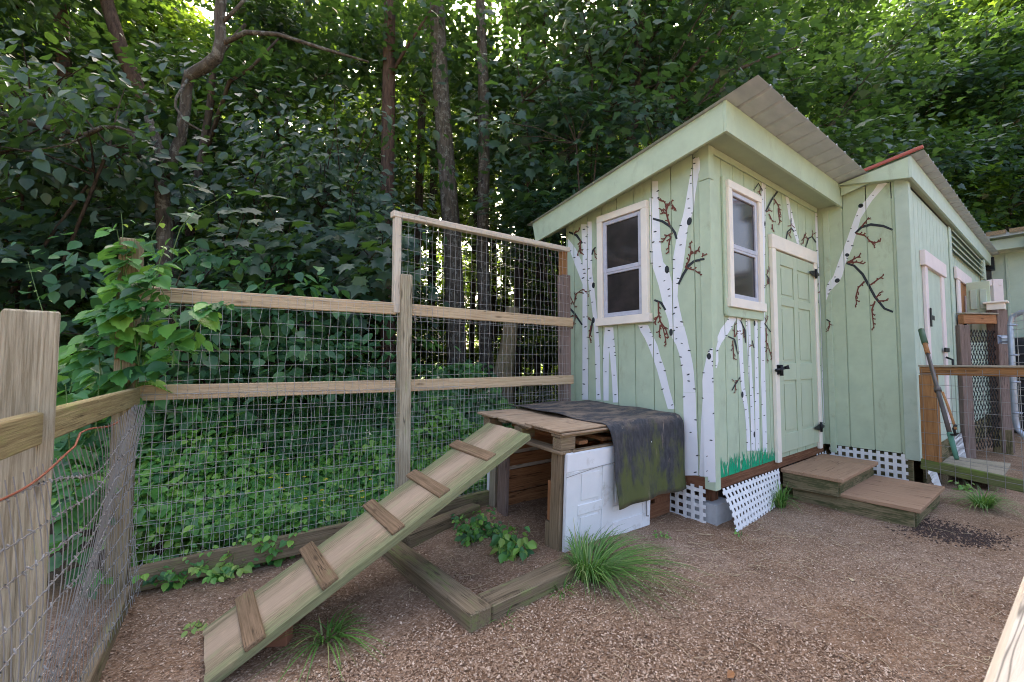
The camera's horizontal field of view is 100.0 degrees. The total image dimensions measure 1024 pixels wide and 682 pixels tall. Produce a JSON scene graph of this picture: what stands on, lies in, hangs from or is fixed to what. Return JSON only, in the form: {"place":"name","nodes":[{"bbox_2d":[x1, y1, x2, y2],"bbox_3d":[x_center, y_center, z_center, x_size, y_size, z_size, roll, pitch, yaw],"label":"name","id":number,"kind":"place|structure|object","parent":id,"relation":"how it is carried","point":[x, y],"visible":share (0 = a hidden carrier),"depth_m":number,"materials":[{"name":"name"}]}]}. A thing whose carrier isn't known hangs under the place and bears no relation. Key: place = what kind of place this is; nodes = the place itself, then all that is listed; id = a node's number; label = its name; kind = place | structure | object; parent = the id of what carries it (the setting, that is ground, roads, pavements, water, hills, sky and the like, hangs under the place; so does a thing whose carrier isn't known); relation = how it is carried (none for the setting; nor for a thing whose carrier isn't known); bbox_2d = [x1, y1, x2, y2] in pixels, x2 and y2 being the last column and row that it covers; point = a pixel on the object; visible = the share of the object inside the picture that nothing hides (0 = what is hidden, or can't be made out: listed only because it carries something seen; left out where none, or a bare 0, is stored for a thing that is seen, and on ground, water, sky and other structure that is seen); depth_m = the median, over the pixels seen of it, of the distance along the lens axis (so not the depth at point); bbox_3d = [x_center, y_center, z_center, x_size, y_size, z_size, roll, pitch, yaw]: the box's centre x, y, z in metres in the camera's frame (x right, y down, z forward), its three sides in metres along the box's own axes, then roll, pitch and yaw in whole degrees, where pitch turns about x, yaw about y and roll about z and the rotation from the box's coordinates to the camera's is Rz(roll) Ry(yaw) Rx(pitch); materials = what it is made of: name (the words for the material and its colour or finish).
{"place":"outdoors","nodes":[
{"label":"outdoors","id":0,"kind":"place"},
{"bbox_2d":[77,0,974,361],"label":"sky","id":1,"kind":"structure","parent":0,"point":[207,13],"materials":[{"name":"white"}]},
{"bbox_2d":[42,362,1023,681],"bbox_3d":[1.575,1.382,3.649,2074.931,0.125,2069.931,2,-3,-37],"label":"ground","id":2,"kind":"structure","parent":0,"point":[848,536],"depth_m":2.22,"materials":[{"name":"brown gravel"}]},
{"bbox_2d":[53,4,79,354],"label":"tree","id":3,"kind":"object","parent":2,"relation":"on","point":[66,63],"visible":0.1,"depth_m":6.74,"materials":[{"name":"brown plant"}]},
{"bbox_2d":[0,111,135,151],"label":"branch","id":4,"kind":"object","parent":2,"relation":"on","point":[95,130],"visible":0.74,"depth_m":3.49,"materials":[{"name":"brown plant"}]},
{"bbox_2d":[0,308,145,681],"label":"side fence","id":5,"kind":"object","parent":2,"relation":"on","point":[35,421],"visible":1,"depth_m":1.27,"materials":[{"name":"metal"}]},
{"bbox_2d":[3,198,155,357],"bbox_3d":[-6.733,-0.272,7.008,4.155,4.115,3.876,-2,-3,30],"label":"sapling","id":6,"kind":"object","parent":2,"relation":"on","point":[79,328],"visible":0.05,"depth_m":6.26,"materials":[{"name":"green plant"}]},
{"bbox_2d":[49,368,118,599],"bbox_3d":[-2.200,0.722,2.181,0.360,1.165,0.393,2,-3,-37],"label":"leaf weed","id":7,"kind":"object","parent":2,"relation":"on","point":[92,435],"visible":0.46,"depth_m":2.16,"materials":[{"name":"green plant"}]},
{"bbox_2d":[0,64,224,336],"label":"maple shrub","id":8,"kind":"object","parent":2,"relation":"on","point":[21,227],"visible":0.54,"depth_m":3.86,"materials":[{"name":"green plant"}]},
{"bbox_2d":[0,0,233,233],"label":"maple tree","id":9,"kind":"object","parent":2,"relation":"on","point":[85,38],"visible":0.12,"depth_m":7.58,"materials":[{"name":"green plant"}]},
{"bbox_2d":[0,12,256,310],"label":"oval leaf shrub","id":10,"kind":"object","parent":2,"relation":"on","point":[31,106],"visible":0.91,"depth_m":3.69,"materials":[{"name":"leaf"},{"name":"brown bark"}]},
{"bbox_2d":[102,496,160,566],"bbox_3d":[-2.350,1.212,2.676,0.302,0.479,0.256,1,-3,-24],"label":"fence weed","id":11,"kind":"object","parent":2,"relation":"on","point":[142,549],"visible":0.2,"depth_m":2.64,"materials":[{"name":"green plant"}]},
{"bbox_2d":[0,0,272,359],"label":"maple tree","id":12,"kind":"object","parent":2,"relation":"on","point":[34,8],"visible":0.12,"depth_m":6.03,"materials":[{"name":"green plant"}]},
{"bbox_2d":[100,0,183,310],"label":"leaning tree","id":13,"kind":"object","parent":2,"relation":"on","point":[113,23],"visible":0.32,"depth_m":6.53,"materials":[{"name":"brown plant"}]},
{"bbox_2d":[0,0,293,234],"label":"forest tree","id":14,"kind":"object","parent":2,"relation":"on","point":[167,19],"visible":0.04,"depth_m":10.37,"materials":[{"name":"green plant"}]},
{"bbox_2d":[131,543,197,592],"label":"trailing weed","id":15,"kind":"object","parent":2,"relation":"on","point":[169,575],"visible":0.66,"depth_m":2.36,"materials":[{"name":"green plant"}]},
{"bbox_2d":[160,506,202,557],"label":"fence weed","id":16,"kind":"object","parent":2,"relation":"on","point":[171,552],"visible":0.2,"depth_m":2.72,"materials":[{"name":"green plant"}]},
{"bbox_2d":[181,620,206,637],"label":"weed","id":17,"kind":"object","parent":2,"relation":"on","point":[193,630],"visible":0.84,"depth_m":2.00,"materials":[{"name":"green plant"}]},
{"bbox_2d":[101,206,294,363],"bbox_3d":[-4.894,-0.159,7.422,3.957,3.919,3.691,2,-3,-37],"label":"sapling","id":18,"kind":"object","parent":2,"relation":"on","point":[227,237],"visible":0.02,"depth_m":7.07,"materials":[{"name":"green plant"}]},
{"bbox_2d":[181,539,260,583],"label":"trailing weed","id":19,"kind":"object","parent":2,"relation":"on","point":[216,574],"visible":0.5,"depth_m":2.44,"materials":[{"name":"green plant"}]},
{"bbox_2d":[1,224,460,427],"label":"understory shrub","id":20,"kind":"object","parent":2,"relation":"on","point":[211,368],"visible":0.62,"depth_m":3.46,"materials":[{"name":"green plant"}]},
{"bbox_2d":[184,23,278,361],"bbox_3d":[-3.611,-1.271,5.434,1.398,5.758,0.179,-1,-3,17],"label":"second stem tree","id":21,"kind":"object","parent":2,"relation":"on","point":[208,116],"visible":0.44,"depth_m":5.56,"materials":[{"name":"brown plant"}]},
{"bbox_2d":[126,0,368,374],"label":"crooked tree","id":22,"kind":"object","parent":2,"relation":"on","point":[211,61],"visible":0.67,"depth_m":4.08,"materials":[{"name":"grey plant"}]},
{"bbox_2d":[68,39,458,335],"bbox_3d":[-2.575,-0.685,4.974,3.777,4.557,3.380,-1,-3,12],"label":"hanging vine bush","id":23,"kind":"object","parent":2,"relation":"on","point":[331,178],"visible":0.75,"depth_m":4.79,"materials":[{"name":"green plant"}]},
{"bbox_2d":[126,0,412,235],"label":"forest tree","id":24,"kind":"object","parent":2,"relation":"on","point":[207,45],"visible":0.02,"depth_m":10.98,"materials":[{"name":"green plant"}]},
{"bbox_2d":[236,515,307,566],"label":"trailing weed","id":25,"kind":"object","parent":2,"relation":"on","point":[266,546],"visible":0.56,"depth_m":2.63,"materials":[{"name":"green plant"}]},
{"bbox_2d":[72,0,472,360],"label":"maple tree","id":26,"kind":"object","parent":2,"relation":"on","point":[267,15],"visible":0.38,"depth_m":6.52,"materials":[{"name":"green plant"}]},
{"bbox_2d":[264,626,292,647],"bbox_3d":[-1.060,1.313,1.919,0.130,0.070,0.070,0,-3,-5],"label":"brick","id":27,"kind":"object","parent":2,"relation":"on","point":[284,640],"visible":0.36,"depth_m":1.89,"materials":[{"name":"brown brick"}]},
{"bbox_2d":[51,411,510,546],"bbox_3d":[-1.087,1.008,3.497,3.894,0.784,0.997,2,-3,-37],"label":"weed cover","id":28,"kind":"object","parent":2,"relation":"on","point":[157,475],"visible":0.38,"depth_m":2.96,"materials":[{"name":"green plant"}]},
{"bbox_2d":[51,359,514,512],"bbox_3d":[-5.366,0.911,8.334,4.943,1.091,12.498,2,-3,-37],"label":"ground cover","id":29,"kind":"object","parent":2,"relation":"on","point":[379,406],"visible":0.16,"depth_m":3.65,"materials":[{"name":"green plant"}]},
{"bbox_2d":[142,184,442,361],"bbox_3d":[-2.194,0.102,4.081,2.938,2.898,2.578,0,-3,1],"label":"maple shrub","id":30,"kind":"object","parent":2,"relation":"on","point":[355,284],"visible":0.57,"depth_m":3.98,"materials":[{"name":"green plant"}]},
{"bbox_2d":[251,602,391,681],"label":"grass tuft","id":31,"kind":"object","parent":2,"relation":"on","point":[335,630],"visible":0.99,"depth_m":1.88,"materials":[{"name":"green plant"}]},
{"bbox_2d":[301,513,345,529],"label":"trailing weed","id":32,"kind":"object","parent":2,"relation":"on","point":[324,523],"visible":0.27,"depth_m":2.85,"materials":[{"name":"green plant"}]},
{"bbox_2d":[103,210,573,599],"bbox_3d":[-0.753,0.267,3.220,3.330,2.474,0.264,2,-3,-35],"label":"back fence","id":33,"kind":"object","parent":2,"relation":"on","point":[403,307],"visible":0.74,"depth_m":2.87,"materials":[{"name":"metal"}]},
{"bbox_2d":[56,223,233,420],"bbox_3d":[-2.025,-0.087,2.334,1.082,1.050,0.412,0,-3,1],"label":"creeper vine","id":34,"kind":"object","parent":33,"relation":"attached to","point":[111,316],"visible":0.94,"depth_m":2.27,"materials":[{"name":"green plant"}]},
{"bbox_2d":[104,189,236,258],"bbox_3d":[-1.868,-0.649,2.347,0.706,0.409,0.138,0,-3,-5],"label":"creeper shoot","id":35,"kind":"object","parent":33,"relation":"attached to","point":[162,225],"visible":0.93,"depth_m":2.35,"materials":[{"name":"green plant"}]},
{"bbox_2d":[242,232,443,365],"bbox_3d":[-3.259,-0.193,8.023,3.957,3.919,3.691,1,-3,-18],"label":"sapling","id":36,"kind":"object","parent":2,"relation":"on","point":[365,355],"visible":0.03,"depth_m":7.53,"materials":[{"name":"green plant"}]},
{"bbox_2d":[326,483,360,511],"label":"fence weed","id":37,"kind":"object","parent":2,"relation":"on","point":[336,500],"visible":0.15,"depth_m":3.15,"materials":[{"name":"green plant"}]},
{"bbox_2d":[202,423,530,681],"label":"plank ramp","id":38,"kind":"structure","parent":2,"relation":"on","point":[250,624],"depth_m":2.12,"materials":[{"name":"brown wood"}]},
{"bbox_2d":[315,248,468,378],"bbox_3d":[-2.817,-0.130,9.249,3.957,3.919,3.691,-2,-3,39],"label":"sapling","id":39,"kind":"object","parent":2,"relation":"on","point":[419,346],"visible":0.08,"depth_m":9.06,"materials":[{"name":"green plant"}]},
{"bbox_2d":[271,0,514,379],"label":"straight tree","id":40,"kind":"object","parent":2,"relation":"on","point":[390,61],"visible":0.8,"depth_m":6.45,"materials":[{"name":"green plant"}]},
{"bbox_2d":[286,0,530,286],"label":"forest tree","id":41,"kind":"object","parent":2,"relation":"on","point":[461,202],"visible":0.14,"depth_m":10.70,"materials":[{"name":"green plant"}]},
{"bbox_2d":[411,24,428,376],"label":"slender tree","id":42,"kind":"object","parent":2,"relation":"on","point":[418,187],"visible":0.29,"depth_m":9.43,"materials":[{"name":"brown plant"}]},
{"bbox_2d":[425,106,437,378],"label":"slender tree","id":43,"kind":"object","parent":2,"relation":"on","point":[431,253],"visible":0.21,"depth_m":11.91,"materials":[{"name":"brown plant"}]},
{"bbox_2d":[300,0,576,414],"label":"mottled tree","id":44,"kind":"object","parent":2,"relation":"on","point":[448,195],"visible":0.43,"depth_m":6.53,"materials":[{"name":"green plant"}]},
{"bbox_2d":[418,291,495,378],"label":"sapling","id":45,"kind":"object","parent":2,"relation":"on","point":[438,359],"visible":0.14,"depth_m":12.36,"materials":[{"name":"green plant"}]},
{"bbox_2d":[395,92,524,365],"bbox_3d":[-3.229,-5.190,20.543,9.424,15.094,9.751,2,-3,-31],"label":"forest tree","id":46,"kind":"object","parent":2,"relation":"on","point":[465,262],"visible":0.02,"depth_m":19.94,"materials":[{"name":"green plant"}]},
{"bbox_2d":[468,111,477,365],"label":"slender tree","id":47,"kind":"object","parent":2,"relation":"on","point":[472,327],"visible":0.22,"depth_m":12.93,"materials":[{"name":"brown plant"}]},
{"bbox_2d":[451,505,507,546],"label":"bed plant","id":48,"kind":"object","parent":2,"relation":"on","point":[469,534],"visible":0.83,"depth_m":2.91,"materials":[{"name":"green plant"}]},
{"bbox_2d":[382,503,593,632],"bbox_3d":[-0.218,1.331,2.702,0.922,0.180,1.178,2,-4,-40],"label":"timber edging","id":49,"kind":"object","parent":2,"relation":"on","point":[467,609],"visible":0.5,"depth_m":2.27,"materials":[{"name":"brown wood"}]},
{"bbox_2d":[399,47,583,369],"bbox_3d":[-0.555,-3.794,13.883,7.264,11.634,7.516,0,-3,-7],"label":"forest tree","id":50,"kind":"object","parent":2,"relation":"on","point":[506,274],"visible":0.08,"depth_m":12.78,"materials":[{"name":"green plant"}]},
{"bbox_2d":[378,0,619,376],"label":"slim tree","id":51,"kind":"object","parent":2,"relation":"on","point":[479,27],"visible":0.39,"depth_m":6.88,"materials":[{"name":"green plant"}]},
{"bbox_2d":[464,294,542,375],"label":"sapling","id":52,"kind":"object","parent":2,"relation":"on","point":[500,309],"visible":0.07,"depth_m":14.28,"materials":[{"name":"green plant"}]},
{"bbox_2d":[493,307,518,406],"bbox_3d":[-0.135,0.273,6.029,0.396,1.499,0.404,1,-3,-22],"label":"broken stump","id":53,"kind":"object","parent":2,"relation":"on","point":[509,353],"visible":0.55,"depth_m":5.90,"materials":[{"name":"brown wood"}]},
{"bbox_2d":[468,386,557,412],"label":"forest herbs","id":54,"kind":"object","parent":2,"relation":"on","point":[528,396],"visible":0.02,"depth_m":7.67,"materials":[{"name":"green plant"}]},
{"bbox_2d":[489,523,537,563],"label":"bed plant","id":55,"kind":"object","parent":2,"relation":"on","point":[504,543],"visible":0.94,"depth_m":2.69,"materials":[{"name":"green plant"}]},
{"bbox_2d":[476,276,557,403],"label":"sapling","id":56,"kind":"object","parent":2,"relation":"on","point":[529,304],"visible":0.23,"depth_m":10.82,"materials":[{"name":"green plant"}]},
{"bbox_2d":[514,25,527,404],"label":"slender tree","id":57,"kind":"object","parent":2,"relation":"on","point":[518,283],"visible":0.27,"depth_m":9.91,"materials":[{"name":"brown plant"}]},
{"bbox_2d":[43,463,1023,681],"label":"wood shavings","id":58,"kind":"object","parent":2,"relation":"on","point":[596,676],"visible":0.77,"depth_m":1.87},
{"bbox_2d":[514,242,565,401],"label":"sapling","id":59,"kind":"object","parent":2,"relation":"on","point":[546,341],"visible":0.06,"depth_m":8.51,"materials":[{"name":"green plant"}]},
{"bbox_2d":[534,0,546,402],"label":"slender tree","id":60,"kind":"object","parent":2,"relation":"on","point":[538,309],"visible":0.22,"depth_m":9.14,"materials":[{"name":"brown plant"}]},
{"bbox_2d":[532,0,550,400],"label":"slender tree","id":61,"kind":"object","parent":2,"relation":"on","point":[545,372],"visible":0.09,"depth_m":10.91,"materials":[{"name":"brown plant"}]},
{"bbox_2d":[395,0,735,275],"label":"maple tree","id":62,"kind":"object","parent":2,"relation":"on","point":[533,25],"visible":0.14,"depth_m":8.49,"materials":[{"name":"green plant"}]},
{"bbox_2d":[477,408,669,552],"bbox_3d":[0.538,0.985,3.433,1.325,0.818,1.017,2,-1,-37],"label":"pallet shelter","id":63,"kind":"object","parent":2,"relation":"on","point":[565,464],"visible":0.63,"depth_m":2.95,"materials":[{"name":"brown wood"}]},
{"bbox_2d":[509,400,685,509],"bbox_3d":[0.688,0.856,3.534,0.980,0.636,1.070,2,-3,-37],"label":"rubber mat","id":64,"kind":"object","parent":63,"relation":"on","point":[646,469],"visible":1,"depth_m":3.23,"materials":[{"name":"grey rubber"}]},
{"bbox_2d":[562,441,651,552],"bbox_3d":[0.686,1.047,2.954,0.872,0.635,0.064,2,-1,-35],"label":"side door","id":65,"kind":"structure","parent":63,"relation":"in","point":[590,498],"depth_m":2.86,"materials":[{"name":"white paint"}]},
{"bbox_2d":[423,0,730,334],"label":"tree","id":66,"kind":"object","parent":2,"relation":"on","point":[589,112],"visible":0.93,"depth_m":5.78,"materials":[{"name":"green plant"}]},
{"bbox_2d":[555,519,716,623],"bbox_3d":[0.712,1.204,2.519,0.955,0.287,0.926,2,-3,-37],"label":"grass tuft","id":67,"kind":"object","parent":2,"relation":"on","point":[588,571],"visible":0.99,"depth_m":2.39,"materials":[{"name":"green plant"}]},
{"bbox_2d":[507,0,802,157],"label":"fork trunk tree","id":68,"kind":"object","parent":2,"relation":"on","point":[636,82],"visible":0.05,"depth_m":7.45,"materials":[{"name":"brown plant"}]},
{"bbox_2d":[435,0,929,266],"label":"maple tree","id":69,"kind":"object","parent":2,"relation":"on","point":[744,15],"visible":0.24,"depth_m":6.54,"materials":[{"name":"green plant"}]},
{"bbox_2d":[381,503,1008,680],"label":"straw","id":70,"kind":"object","parent":2,"relation":"on","point":[739,574],"visible":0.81,"depth_m":2.46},
{"bbox_2d":[527,75,866,531],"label":"garden shed","id":71,"kind":"structure","parent":2,"relation":"on","point":[692,261],"depth_m":3.75,"materials":[{"name":"green paint"}]},
{"bbox_2d":[595,200,652,325],"bbox_3d":[1.021,-0.695,3.996,0.057,1.080,0.615,2,-3,-37],"label":"window","id":72,"kind":"structure","parent":71,"relation":"in","point":[623,248],"depth_m":3.98,"materials":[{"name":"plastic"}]},
{"bbox_2d":[721,176,766,320],"bbox_3d":[1.982,-0.764,3.658,0.675,1.145,0.057,2,-3,-37],"label":"window","id":73,"kind":"structure","parent":71,"relation":"in","point":[741,208],"depth_m":3.64,"materials":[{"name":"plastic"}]},
{"bbox_2d":[776,251,818,452],"bbox_3d":[2.855,0.105,4.299,0.970,1.900,0.021,2,-3,-37],"label":"door","id":74,"kind":"structure","parent":71,"relation":"in","point":[795,284],"depth_m":4.28,"materials":[{"name":"paint"}]},
{"bbox_2d":[541,5,897,371],"bbox_3d":[5.740,-3.674,11.831,8.062,11.238,8.500,1,-3,-17],"label":"maple tree","id":75,"kind":"object","parent":2,"relation":"on","point":[833,134],"visible":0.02,"depth_m":10.09,"materials":[{"name":"green plant"}]},
{"bbox_2d":[681,52,852,164],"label":"forest tree","id":76,"kind":"object","parent":2,"relation":"on","point":[822,100],"depth_m":12.65,"materials":[{"name":"green plant"}]},
{"bbox_2d":[760,480,804,513],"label":"grass tuft","id":77,"kind":"object","parent":2,"relation":"on","point":[780,500],"visible":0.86,"depth_m":3.65,"materials":[{"name":"green plant"}]},
{"bbox_2d":[642,0,1012,171],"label":"maple tree","id":78,"kind":"object","parent":2,"relation":"on","point":[846,17],"visible":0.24,"depth_m":11.40,"materials":[{"name":"green plant"}]},
{"bbox_2d":[781,454,944,527],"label":"entry steps","id":79,"kind":"structure","parent":2,"relation":"on","point":[850,485],"depth_m":3.69,"materials":[{"name":"brown wood"}]},
{"bbox_2d":[778,0,983,206],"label":"maple tree","id":80,"kind":"object","parent":2,"relation":"on","point":[893,8],"visible":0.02,"depth_m":15.40,"materials":[{"name":"green plant"}]},
{"bbox_2d":[817,145,998,485],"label":"long shed","id":81,"kind":"structure","parent":2,"relation":"on","point":[901,263],"depth_m":4.52,"materials":[{"name":"green paint"}]},
{"bbox_2d":[928,270,953,440],"bbox_3d":[4.819,0.169,4.804,0.950,1.900,0.100,2,-3,-37],"label":"door","id":82,"kind":"structure","parent":81,"relation":"in","point":[933,279],"depth_m":4.86,"materials":[{"name":"green paint"}]},
{"bbox_2d":[797,0,1020,232],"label":"maple tree","id":83,"kind":"object","parent":2,"relation":"on","point":[970,159],"visible":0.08,"depth_m":13.10,"materials":[{"name":"green plant"}]},
{"bbox_2d":[850,0,1023,239],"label":"maple tree","id":84,"kind":"object","parent":2,"relation":"on","point":[1010,112],"visible":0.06,"depth_m":15.14,"materials":[{"name":"green plant"}]},
{"bbox_2d":[918,328,958,459],"bbox_3d":[3.233,0.353,3.264,0.048,0.952,0.775,-2,-3,32],"label":"garden tool","id":85,"kind":"object","parent":2,"relation":"on","point":[938,391],"visible":1,"depth_m":3.16,"materials":[{"name":"black metal"}]},
{"bbox_2d":[858,0,1023,239],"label":"maple tree","id":86,"kind":"object","parent":2,"relation":"on","point":[1016,74],"visible":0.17,"depth_m":15.29,"materials":[{"name":"green plant"}]},
{"bbox_2d":[873,45,1023,240],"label":"forest tree","id":87,"kind":"object","parent":2,"relation":"on","point":[992,188],"visible":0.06,"depth_m":14.93,"materials":[{"name":"green plant"}]},
{"bbox_2d":[890,0,1012,36],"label":"forest tree","id":88,"kind":"object","parent":2,"relation":"on","point":[977,8],"visible":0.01,"depth_m":24.04,"materials":[{"name":"green plant"}]},
{"bbox_2d":[917,4,1023,229],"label":"maple tree","id":89,"kind":"object","parent":2,"relation":"on","point":[1014,194],"visible":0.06,"depth_m":15.80,"materials":[{"name":"green plant"}]},
{"bbox_2d":[918,365,1023,492],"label":"fence","id":90,"kind":"object","parent":2,"relation":"on","point":[932,457],"visible":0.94,"depth_m":3.71,"materials":[{"name":"metal"}]},
{"bbox_2d":[920,0,1023,206],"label":"forest tree","id":91,"kind":"object","parent":2,"relation":"on","point":[1015,3],"visible":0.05,"depth_m":23.34,"materials":[{"name":"green plant"}]},
{"bbox_2d":[941,456,1010,491],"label":"landing boards","id":92,"kind":"object","parent":2,"relation":"on","point":[945,479],"visible":0.47,"depth_m":4.40,"materials":[{"name":"grey wood"}]},
{"bbox_2d":[941,483,1021,516],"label":"grass tuft","id":93,"kind":"object","parent":2,"relation":"on","point":[980,501],"visible":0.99,"depth_m":3.66,"materials":[{"name":"green plant"}]},
{"bbox_2d":[955,300,1014,457],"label":"chain link gate","id":94,"kind":"structure","parent":2,"relation":"on","point":[994,318],"depth_m":5.75,"materials":[{"name":"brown wood"}]},
{"bbox_2d":[997,310,1023,438],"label":"tube gate","id":95,"kind":"structure","parent":94,"relation":"attached to","point":[1009,339],"depth_m":5.28,"materials":[{"name":"metal"}]},
{"bbox_2d":[972,80,1023,226],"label":"forest tree","id":96,"kind":"object","parent":2,"relation":"on","point":[989,211],"visible":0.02,"depth_m":18.76,"materials":[{"name":"green plant"}]},
{"bbox_2d":[984,577,1023,681],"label":"rail","id":97,"kind":"object","parent":2,"relation":"on","point":[1007,663],"depth_m":0.48,"materials":[{"name":"beige wood"}]},
{"bbox_2d":[986,226,1023,336],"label":"green outbuilding","id":98,"kind":"structure","parent":2,"relation":"on","point":[1009,260],"depth_m":7.87,"materials":[{"name":"green paint"}]},
{"bbox_2d":[1014,337,1023,431],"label":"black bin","id":99,"kind":"object","parent":2,"relation":"on","point":[1019,348],"visible":0.08,"depth_m":7.40,"materials":[{"name":"plastic"}]},
{"bbox_2d":[886,516,1020,550],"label":"damp soil","id":100,"kind":"structure","parent":0,"point":[963,535],"depth_m":3.11,"materials":[{"name":"black soil"}]},
{"bbox_2d":[985,279,1003,300],"bbox_3d":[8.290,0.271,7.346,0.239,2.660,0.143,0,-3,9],"label":"box","id":101,"kind":"object","parent":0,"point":[996,290],"visible":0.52,"depth_m":7.34,"materials":[{"name":"paint"}]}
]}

